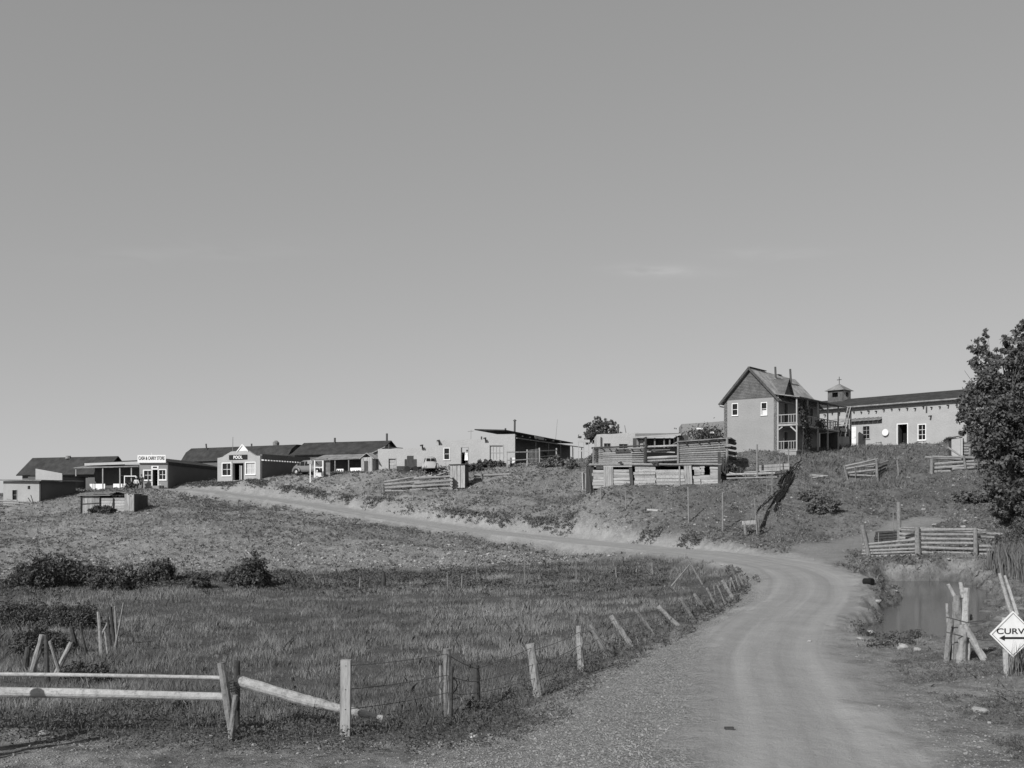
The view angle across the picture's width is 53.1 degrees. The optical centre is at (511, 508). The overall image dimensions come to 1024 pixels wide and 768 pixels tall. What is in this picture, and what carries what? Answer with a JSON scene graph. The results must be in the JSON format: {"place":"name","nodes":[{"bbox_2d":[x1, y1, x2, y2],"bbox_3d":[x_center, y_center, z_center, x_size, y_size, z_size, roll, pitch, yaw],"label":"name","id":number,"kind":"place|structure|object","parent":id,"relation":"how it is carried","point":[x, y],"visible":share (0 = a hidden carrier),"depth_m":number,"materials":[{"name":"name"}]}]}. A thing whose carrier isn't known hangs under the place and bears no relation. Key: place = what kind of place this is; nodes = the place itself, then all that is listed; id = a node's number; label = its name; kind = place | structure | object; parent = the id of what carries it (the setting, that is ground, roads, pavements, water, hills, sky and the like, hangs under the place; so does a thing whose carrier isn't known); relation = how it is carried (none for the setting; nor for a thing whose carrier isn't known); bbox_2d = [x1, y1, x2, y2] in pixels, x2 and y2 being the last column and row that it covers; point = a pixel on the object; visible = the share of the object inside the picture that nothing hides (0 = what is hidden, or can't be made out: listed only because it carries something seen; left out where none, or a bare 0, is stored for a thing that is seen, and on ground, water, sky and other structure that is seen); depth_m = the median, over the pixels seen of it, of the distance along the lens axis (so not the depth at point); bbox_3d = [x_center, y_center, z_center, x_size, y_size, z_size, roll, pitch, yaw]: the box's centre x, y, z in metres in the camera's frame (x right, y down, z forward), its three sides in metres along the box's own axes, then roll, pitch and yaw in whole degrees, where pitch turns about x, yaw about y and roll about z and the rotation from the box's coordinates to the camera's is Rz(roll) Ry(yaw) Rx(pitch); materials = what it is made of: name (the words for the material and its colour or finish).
{"place":"outdoors","nodes":[
{"label":"outdoors","id":0,"kind":"place"},
{"bbox_2d":[0,551,744,743],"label":"meadow","id":1,"kind":"structure","parent":0,"point":[372,666],"depth_m":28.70,"materials":[{"name":"plant"}]},
{"bbox_2d":[0,595,50,629],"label":"bush","id":2,"kind":"object","parent":1,"relation":"on","point":[16,613],"visible":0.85,"depth_m":33.81,"materials":[{"name":"grey plant"}]},
{"bbox_2d":[22,647,29,671],"bbox_3d":[-11.944,3.900,25.134,0.158,0.982,0.524,0,0,-6],"label":"old post","id":3,"kind":"object","parent":1,"relation":"on","point":[26,658],"visible":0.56,"depth_m":25.18,"materials":[{"name":"wood"}]},
{"bbox_2d":[1,552,65,590],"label":"bush","id":4,"kind":"object","parent":1,"relation":"on","point":[40,573],"visible":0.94,"depth_m":50.60,"materials":[{"name":"grey plant"}]},
{"bbox_2d":[29,634,43,672],"bbox_3d":[-11.476,3.720,24.577,0.492,1.411,0.164,0,0,-16],"label":"old post","id":5,"kind":"object","parent":1,"relation":"on","point":[36,657],"visible":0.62,"depth_m":24.55,"materials":[{"name":"wood"}]},
{"bbox_2d":[7,618,75,655],"bbox_3d":[-12.738,3.512,27.842,1.885,1.122,1.547,0,0,0],"label":"bush","id":6,"kind":"object","parent":1,"relation":"on","point":[24,639],"visible":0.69,"depth_m":27.61,"materials":[{"name":"grey plant"}]},
{"bbox_2d":[44,635,50,684],"bbox_3d":[-10.444,3.602,23.009,0.124,1.508,0.496,0,0,-34],"label":"old post","id":7,"kind":"object","parent":1,"relation":"on","point":[46,655],"visible":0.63,"depth_m":23.04,"materials":[{"name":"wood"}]},
{"bbox_2d":[48,641,61,680],"bbox_3d":[-10.395,3.694,23.502,0.474,1.349,0.105,0,0,-30],"label":"old post","id":8,"kind":"object","parent":1,"relation":"on","point":[57,665],"visible":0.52,"depth_m":23.43,"materials":[{"name":"wood"}]},
{"bbox_2d":[54,641,72,672],"bbox_3d":[-10.789,3.779,24.368,0.638,1.208,0.147,0,0,-32],"label":"old post","id":9,"kind":"object","parent":1,"relation":"on","point":[64,656],"visible":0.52,"depth_m":24.39,"materials":[{"name":"wood"}]},
{"bbox_2d":[35,599,106,629],"bbox_3d":[-14.453,3.507,33.751,2.372,1.078,1.591,0,0,0],"label":"bush","id":10,"kind":"object","parent":1,"relation":"on","point":[78,614],"visible":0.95,"depth_m":33.51,"materials":[{"name":"grey plant"}]},
{"bbox_2d":[70,627,79,649],"bbox_3d":[-12.015,3.794,28.266,0.374,1.088,0.133,0,0,-35],"label":"old post","id":11,"kind":"object","parent":1,"relation":"on","point":[74,639],"visible":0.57,"depth_m":28.19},
{"bbox_2d":[50,553,104,585],"bbox_3d":[-22.812,3.220,53.828,3.862,1.880,3.188,0,0,0],"label":"bush","id":12,"kind":"object","parent":1,"relation":"on","point":[71,571],"visible":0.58,"depth_m":53.19,"materials":[{"name":"grey plant"}]},
{"bbox_2d":[57,656,123,684],"bbox_3d":[-9.664,3.733,23.465,1.564,0.728,1.110,0,0,0],"label":"bush","id":13,"kind":"object","parent":1,"relation":"on","point":[81,667],"visible":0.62,"depth_m":23.33,"materials":[{"name":"grey plant"}]},
{"bbox_2d":[97,612,102,654],"bbox_3d":[-10.978,3.540,27.318,0.106,1.570,0.377,0,0,-38],"label":"old post","id":14,"kind":"object","parent":1,"relation":"on","point":[99,633],"visible":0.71,"depth_m":27.32,"materials":[{"name":"wood"}]},
{"bbox_2d":[109,607,114,643],"bbox_3d":[-11.454,3.590,29.469,0.295,1.529,0.123,0,0,-9],"label":"old post","id":15,"kind":"object","parent":1,"relation":"on","point":[112,623],"visible":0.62,"depth_m":29.43,"materials":[{"name":"wood"}]},
{"bbox_2d":[84,565,145,590],"bbox_3d":[-19.948,3.485,51.516,3.172,1.304,2.251,0,0,0],"label":"bush","id":16,"kind":"object","parent":1,"relation":"on","point":[118,578],"visible":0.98,"depth_m":51.22,"materials":[{"name":"grey plant"}]},
{"bbox_2d":[138,556,176,584],"bbox_3d":[-18.613,3.258,53.740,1.979,1.614,1.692,0,0,-22],"label":"bush","id":17,"kind":"object","parent":1,"relation":"on","point":[160,570],"visible":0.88,"depth_m":53.45,"materials":[{"name":"grey plant"}]},
{"bbox_2d":[171,689,190,710],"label":"bush","id":18,"kind":"object","parent":1,"relation":"on","point":[177,703],"visible":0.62,"depth_m":19.93,"materials":[{"name":"grey plant"}]},
{"bbox_2d":[0,660,382,741],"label":"log barrier","id":19,"kind":"object","parent":1,"relation":"on","point":[232,710],"visible":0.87,"depth_m":17.68,"materials":[{"name":"wood"}]},
{"bbox_2d":[183,572,211,588],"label":"bush","id":20,"kind":"object","parent":1,"relation":"on","point":[201,582],"visible":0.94,"depth_m":51.65,"materials":[{"name":"grey plant"}]},
{"bbox_2d":[221,549,272,589],"bbox_3d":[-13.296,3.069,52.311,2.597,2.223,2.733,0,0,-34],"label":"bush","id":21,"kind":"object","parent":1,"relation":"on","point":[251,572],"visible":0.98,"depth_m":51.90,"materials":[{"name":"grey plant"}]},
{"bbox_2d":[0,558,671,604],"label":"weeds","id":22,"kind":"object","parent":1,"relation":"on","point":[401,576],"visible":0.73,"depth_m":54.66,"materials":[{"name":"grey plant"}]},
{"bbox_2d":[340,648,534,736],"bbox_3d":[-1.354,3.494,19.501,1.655,1.809,5.050,0,0,26],"label":"wire fence","id":23,"kind":"object","parent":1,"relation":"on","point":[346,665],"visible":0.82,"depth_m":18.24,"materials":[{"name":"wood"}]},
{"bbox_2d":[463,696,495,711],"bbox_3d":[-0.640,3.877,19.964,0.624,0.397,0.550,0,0,24],"label":"bush","id":24,"kind":"object","parent":1,"relation":"on","point":[469,702],"visible":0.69,"depth_m":19.95,"materials":[{"name":"grey plant"}]},
{"bbox_2d":[526,574,745,697],"bbox_3d":[5.176,3.567,33.050,1.396,1.580,25.179,0,0,22],"label":"wire fence","id":25,"kind":"object","parent":1,"relation":"on","point":[534,670],"visible":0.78,"depth_m":26.92,"materials":[{"name":"wood"}]},
{"bbox_2d":[0,440,1023,581],"bbox_3d":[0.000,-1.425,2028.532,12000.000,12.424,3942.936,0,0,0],"label":"hillside","id":26,"kind":"structure","parent":0,"point":[810,550],"depth_m":81.29,"materials":[{"name":"plant"}]},
{"bbox_2d":[0,495,33,507],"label":"board pile","id":27,"kind":"object","parent":26,"relation":"on","point":[22,502],"visible":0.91,"depth_m":103.55,"materials":[{"name":"wood"}]},
{"bbox_2d":[0,479,82,504],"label":"adobe shed","id":28,"kind":"structure","parent":26,"relation":"on","point":[24,490],"depth_m":105.20,"materials":[{"name":"paint"}]},
{"bbox_2d":[28,469,87,488],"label":"false front building","id":29,"kind":"structure","parent":26,"relation":"on","point":[44,475],"depth_m":113.60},
{"bbox_2d":[16,456,124,489],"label":"long dark house","id":30,"kind":"structure","parent":26,"relation":"on","point":[66,465],"depth_m":123.99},
{"bbox_2d":[87,504,117,513],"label":"bush","id":31,"kind":"object","parent":26,"relation":"on","point":[105,508],"visible":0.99,"depth_m":96.28,"materials":[{"name":"grey plant"}]},
{"bbox_2d":[75,460,138,489],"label":"porch house","id":32,"kind":"structure","parent":26,"relation":"on","point":[116,474],"depth_m":119.48,"materials":[{"name":"wood"}]},
{"bbox_2d":[77,492,147,513],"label":"dugout shed","id":33,"kind":"structure","parent":26,"relation":"on","point":[118,501],"depth_m":97.48,"materials":[{"name":"wood"}]},
{"bbox_2d":[137,455,216,488],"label":"cash store","id":34,"kind":"structure","parent":26,"relation":"on","point":[156,471],"depth_m":115.81,"materials":[{"name":"paint"}]},
{"bbox_2d":[182,441,300,465],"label":"gambrel barn","id":35,"kind":"structure","parent":26,"relation":"on","point":[208,456],"depth_m":133.64,"materials":[{"name":"wood"}]},
{"bbox_2d":[217,444,309,481],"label":"pool hall","id":36,"kind":"structure","parent":26,"relation":"on","point":[243,462],"depth_m":114.72,"materials":[{"name":"paint"}]},
{"bbox_2d":[221,462,230,476],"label":"window","id":37,"kind":"structure","parent":36,"relation":"in","point":[226,468],"depth_m":115.13,"materials":[{"name":"white paint"}]},
{"bbox_2d":[245,462,255,474],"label":"window","id":38,"kind":"structure","parent":36,"relation":"in","point":[251,466],"depth_m":113.65,"materials":[{"name":"glass"}]},
{"bbox_2d":[292,460,321,474],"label":"parked car","id":39,"kind":"object","parent":26,"relation":"on","point":[303,467],"visible":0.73,"depth_m":113.18,"materials":[{"name":"paint"}]},
{"bbox_2d":[313,458,329,477],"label":"white booth","id":40,"kind":"object","parent":26,"relation":"on","point":[325,467],"visible":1,"depth_m":111.67,"materials":[{"name":"paint"}]},
{"bbox_2d":[290,433,395,471],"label":"dark roof house","id":41,"kind":"structure","parent":26,"relation":"on","point":[342,456],"depth_m":121.80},
{"bbox_2d":[359,453,377,471],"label":"plank privy","id":42,"kind":"structure","parent":26,"relation":"on","point":[369,462],"depth_m":112.88,"materials":[{"name":"wood"}]},
{"bbox_2d":[397,456,417,470],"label":"box wagon","id":43,"kind":"object","parent":26,"relation":"on","point":[410,461],"visible":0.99,"depth_m":111.00,"materials":[{"name":"wood"}]},
{"bbox_2d":[382,475,471,491],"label":"log corral","id":44,"kind":"object","parent":26,"relation":"on","point":[417,483],"visible":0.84,"depth_m":103.14,"materials":[{"name":"wood"}]},
{"bbox_2d":[422,457,438,471],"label":"parked car","id":45,"kind":"object","parent":26,"relation":"on","point":[429,463],"visible":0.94,"depth_m":108.67,"materials":[{"name":"paint"}]},
{"bbox_2d":[419,463,449,479],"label":"wood pile","id":46,"kind":"object","parent":26,"relation":"on","point":[442,472],"visible":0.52,"depth_m":107.16,"materials":[{"name":"grey wood"}]},
{"bbox_2d":[184,478,704,548],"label":"roadside weeds","id":47,"kind":"object","parent":26,"relation":"on","point":[694,540],"visible":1,"depth_m":91.89,"materials":[{"name":"grey plant"}]},
{"bbox_2d":[378,431,514,469],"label":"adobe house","id":48,"kind":"structure","parent":26,"relation":"on","point":[496,447],"depth_m":113.13,"materials":[{"name":"paint"}]},
{"bbox_2d":[489,445,503,460],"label":"window","id":49,"kind":"structure","parent":48,"relation":"in","point":[496,452],"depth_m":113.04,"materials":[{"name":"glass"}]},
{"bbox_2d":[449,464,470,487],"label":"privy","id":50,"kind":"structure","parent":26,"relation":"on","point":[459,473],"depth_m":103.23,"materials":[{"name":"wood"}]},
{"bbox_2d":[465,462,483,470],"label":"bush","id":51,"kind":"object","parent":26,"relation":"on","point":[477,467],"visible":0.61,"depth_m":109.34,"materials":[{"name":"grey plant"}]},
{"bbox_2d":[476,458,505,466],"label":"bush","id":52,"kind":"object","parent":26,"relation":"on","point":[486,463],"visible":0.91,"depth_m":110.51,"materials":[{"name":"grey plant"}]},
{"bbox_2d":[474,472,510,479],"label":"log rails","id":53,"kind":"object","parent":26,"relation":"on","point":[481,475],"visible":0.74,"depth_m":105.60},
{"bbox_2d":[0,444,995,575],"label":"scattered stones","id":54,"kind":"object","parent":26,"relation":"on","point":[401,565],"visible":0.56,"depth_m":72.91,"materials":[{"name":"stone"}]},
{"bbox_2d":[474,419,583,462],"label":"porch wing","id":55,"kind":"structure","parent":26,"relation":"on","point":[524,442],"depth_m":121.23,"materials":[{"name":"wood"}]},
{"bbox_2d":[507,448,573,466],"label":"yard fence","id":56,"kind":"object","parent":26,"relation":"on","point":[531,458],"visible":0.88,"depth_m":110.50,"materials":[{"name":"wood"}]},
{"bbox_2d":[536,454,565,466],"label":"bush","id":57,"kind":"object","parent":26,"relation":"on","point":[550,462],"visible":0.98,"depth_m":107.79,"materials":[{"name":"grey plant"}]},
{"bbox_2d":[565,456,577,468],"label":"bush","id":58,"kind":"object","parent":26,"relation":"on","point":[571,463],"visible":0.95,"depth_m":105.15,"materials":[{"name":"grey plant"}]},
{"bbox_2d":[578,416,621,444],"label":"dark tree","id":59,"kind":"object","parent":26,"relation":"on","point":[600,426],"visible":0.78,"depth_m":139.57,"materials":[{"name":"grey plant"}]},
{"bbox_2d":[594,424,638,466],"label":"adobe block","id":60,"kind":"structure","parent":26,"relation":"on","point":[617,439],"depth_m":97.08,"materials":[{"name":"white paint"}]},
{"bbox_2d":[633,433,687,462],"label":"canopy shed","id":61,"kind":"structure","parent":26,"relation":"on","point":[639,439],"depth_m":94.65,"materials":[{"name":"grey wood"}]},
{"bbox_2d":[586,437,736,493],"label":"log barn","id":62,"kind":"structure","parent":26,"relation":"on","point":[656,463],"depth_m":86.18,"materials":[{"name":"grey wood"}]},
{"bbox_2d":[604,467,612,486],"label":"door","id":63,"kind":"structure","parent":62,"relation":"in","point":[608,471],"depth_m":84.73,"materials":[{"name":"wood"}]},
{"bbox_2d":[679,421,723,449],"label":"ramada house","id":64,"kind":"structure","parent":26,"relation":"on","point":[690,425],"depth_m":103.19,"materials":[{"name":"white paint"}]},
{"bbox_2d":[674,417,723,450],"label":"ramada vine","id":65,"kind":"object","parent":64,"relation":"attached to","point":[703,433],"visible":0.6,"depth_m":101.09,"materials":[{"name":"grey plant"}]},
{"bbox_2d":[726,462,746,476],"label":"bush","id":66,"kind":"object","parent":26,"relation":"on","point":[734,468],"visible":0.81,"depth_m":86.26,"materials":[{"name":"grey plant"}]},
{"bbox_2d":[742,519,759,535],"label":"board bench","id":67,"kind":"object","parent":26,"relation":"on","point":[745,523],"visible":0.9,"depth_m":70.41,"materials":[{"name":"wood"}]},
{"bbox_2d":[725,463,788,479],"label":"log rails","id":68,"kind":"object","parent":26,"relation":"on","point":[765,469],"visible":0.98,"depth_m":85.93,"materials":[{"name":"wood"}]},
{"bbox_2d":[756,458,802,531],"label":"brush pile","id":69,"kind":"object","parent":26,"relation":"on","point":[782,493],"visible":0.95,"depth_m":81.58,"materials":[{"name":"plant"}]},
{"bbox_2d":[718,366,847,455],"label":"two storey house","id":70,"kind":"structure","parent":26,"relation":"on","point":[761,410],"depth_m":96.69,"materials":[{"name":"white paint"}]},
{"bbox_2d":[798,399,831,452],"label":"porch vine","id":71,"kind":"object","parent":70,"relation":"attached to","point":[804,416],"visible":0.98,"depth_m":95.03,"materials":[{"name":"black plant"}]},
{"bbox_2d":[796,488,817,501],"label":"bush","id":72,"kind":"object","parent":26,"relation":"on","point":[809,496],"visible":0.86,"depth_m":79.16,"materials":[{"name":"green plant"}]},
{"bbox_2d":[805,490,842,513],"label":"bush","id":73,"kind":"object","parent":26,"relation":"on","point":[822,502],"visible":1,"depth_m":76.02,"materials":[{"name":"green plant"}]},
{"bbox_2d":[832,407,851,447],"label":"well shelter","id":74,"kind":"object","parent":26,"relation":"on","point":[845,440],"visible":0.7,"depth_m":106.45,"materials":[{"name":"grey paint"}]},
{"bbox_2d":[802,443,914,489],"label":"tall grass","id":75,"kind":"structure","parent":26,"relation":"on","point":[856,448],"depth_m":91.65,"materials":[{"name":"plant"}]},
{"bbox_2d":[840,417,881,445],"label":"adobe lean to","id":76,"kind":"object","parent":26,"relation":"on","point":[867,431],"visible":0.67,"depth_m":109.82,"materials":[{"name":"paint"}]},
{"bbox_2d":[852,425,856,444],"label":"door","id":77,"kind":"structure","parent":76,"relation":"in","point":[854,427],"depth_m":110.75,"materials":[{"name":"white paint"}]},
{"bbox_2d":[862,425,869,439],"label":"window","id":78,"kind":"structure","parent":76,"relation":"in","point":[866,430],"depth_m":109.83,"materials":[{"name":"grey glass"}]},
{"bbox_2d":[843,458,888,479],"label":"log pen","id":79,"kind":"object","parent":26,"relation":"on","point":[875,467],"visible":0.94,"depth_m":88.29,"materials":[{"name":"wood"}]},
{"bbox_2d":[819,377,1001,432],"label":"adobe church","id":80,"kind":"structure","parent":26,"relation":"on","point":[901,404],"depth_m":109.89,"materials":[{"name":"paint"}]},
{"bbox_2d":[882,406,971,444],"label":"adobe annex","id":81,"kind":"object","parent":26,"relation":"on","point":[931,428],"visible":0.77,"depth_m":105.39,"materials":[{"name":"paint"}]},
{"bbox_2d":[897,423,907,444],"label":"door","id":82,"kind":"structure","parent":81,"relation":"in","point":[899,427],"depth_m":107.23,"materials":[{"name":"white paint"}]},
{"bbox_2d":[917,424,925,440],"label":"window","id":83,"kind":"structure","parent":81,"relation":"in","point":[921,427],"depth_m":105.34,"materials":[{"name":"white paint"}]},
{"bbox_2d":[860,502,1002,557],"bbox_3d":[24.194,1.397,57.590,9.239,3.577,3.223,0,0,11],"label":"rail corral","id":84,"kind":"object","parent":26,"relation":"on","point":[894,536],"visible":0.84,"depth_m":56.54,"materials":[{"name":"wood"}]},
{"bbox_2d":[924,444,983,473],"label":"corral","id":85,"kind":"object","parent":26,"relation":"on","point":[968,464],"visible":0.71,"depth_m":89.13,"materials":[{"name":"wood"}]},
{"bbox_2d":[948,430,965,455],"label":"privy","id":86,"kind":"structure","parent":26,"relation":"on","point":[956,444],"depth_m":90.49,"materials":[{"name":"wood"}]},
{"bbox_2d":[942,487,990,502],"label":"bush","id":87,"kind":"object","parent":26,"relation":"on","point":[976,496],"visible":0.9,"depth_m":76.41,"materials":[{"name":"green plant"}]},
{"bbox_2d":[954,319,1023,527],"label":"cottonwood tree","id":88,"kind":"object","parent":26,"relation":"on","point":[1001,435],"visible":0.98,"depth_m":65.20,"materials":[{"name":"grey plant"}]},
{"bbox_2d":[0,548,1023,767],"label":"ground","id":89,"kind":"structure","parent":0,"point":[885,677],"depth_m":17.52,"materials":[{"name":"gravel"}]},
{"bbox_2d":[0,725,492,767],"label":"dirt pebbles","id":90,"kind":"object","parent":89,"relation":"on","point":[107,750],"visible":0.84,"depth_m":16.49,"materials":[{"name":"gravel"}]},
{"bbox_2d":[0,565,750,756],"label":"weeds","id":91,"kind":"object","parent":89,"relation":"on","point":[720,608],"visible":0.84,"depth_m":18.31,"materials":[{"name":"grey plant"}]},
{"bbox_2d":[883,631,1023,761],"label":"ground weeds","id":92,"kind":"object","parent":89,"relation":"on","point":[967,711],"visible":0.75,"depth_m":18.95,"materials":[{"name":"grey plant"}]},
{"bbox_2d":[943,582,1000,662],"bbox_3d":[10.406,2.583,21.769,2.310,2.007,0.705,0,0,21],"label":"post cluster","id":93,"kind":"object","parent":89,"relation":"on","point":[959,633],"visible":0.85,"depth_m":22.00,"materials":[{"name":"wood"}]},
{"bbox_2d":[987,531,1011,548],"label":"bush","id":94,"kind":"object","parent":89,"relation":"on","point":[998,538],"visible":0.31,"depth_m":55.93,"materials":[{"name":"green plant"}]},
{"bbox_2d":[981,532,1023,581],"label":"reeds","id":95,"kind":"object","parent":89,"relation":"on","point":[1008,560],"visible":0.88,"depth_m":48.68,"materials":[{"name":"grey plant"}]},
{"bbox_2d":[990,611,1023,673],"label":"road sign","id":96,"kind":"object","parent":89,"relation":"on","point":[1007,630],"visible":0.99,"depth_m":20.30,"materials":[{"name":"metal"}]},
{"bbox_2d":[998,573,1018,614],"bbox_3d":[11.877,2.085,24.503,0.506,1.088,0.098,0,0,0],"label":"leaning stake","id":97,"kind":"object","parent":89,"relation":"on","point":[1009,606],"visible":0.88,"depth_m":24.47,"materials":[{"name":"wood"}]},
{"bbox_2d":[1003,518,1023,547],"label":"bush","id":98,"kind":"object","parent":89,"relation":"on","point":[1018,530],"visible":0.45,"depth_m":54.32,"materials":[{"name":"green plant"}]},
{"bbox_2d":[1006,639,1023,677],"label":"reeds","id":99,"kind":"object","parent":89,"relation":"on","point":[1017,658],"visible":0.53,"depth_m":20.12,"materials":[{"name":"grey plant"}]},
{"bbox_2d":[0,0,1023,492],"label":"sky","id":100,"kind":"structure","parent":0,"point":[224,223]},
{"bbox_2d":[159,485,942,767],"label":"road","id":101,"kind":"structure","parent":0,"point":[776,690],"depth_m":22.11,"materials":[{"name":"gravel"}]},
{"bbox_2d":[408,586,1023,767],"bbox_3d":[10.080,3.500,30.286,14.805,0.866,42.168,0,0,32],"label":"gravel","id":102,"kind":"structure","parent":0,"point":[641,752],"depth_m":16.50,"materials":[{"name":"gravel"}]},
{"bbox_2d":[863,581,994,637],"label":"water","id":103,"kind":"structure","parent":0,"point":[921,605],"depth_m":38.95,"materials":[{"name":"grey liquid"}]},
{"bbox_2d":[847,576,926,647],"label":"pond weeds","id":104,"kind":"object","parent":103,"relation":"on","point":[882,588],"visible":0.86,"depth_m":26.70,"materials":[{"name":"grey plant"}]},
{"bbox_2d":[836,542,1023,750],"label":"bank grass","id":105,"kind":"structure","parent":0,"point":[908,558],"depth_m":43.11,"materials":[{"name":"plant"}]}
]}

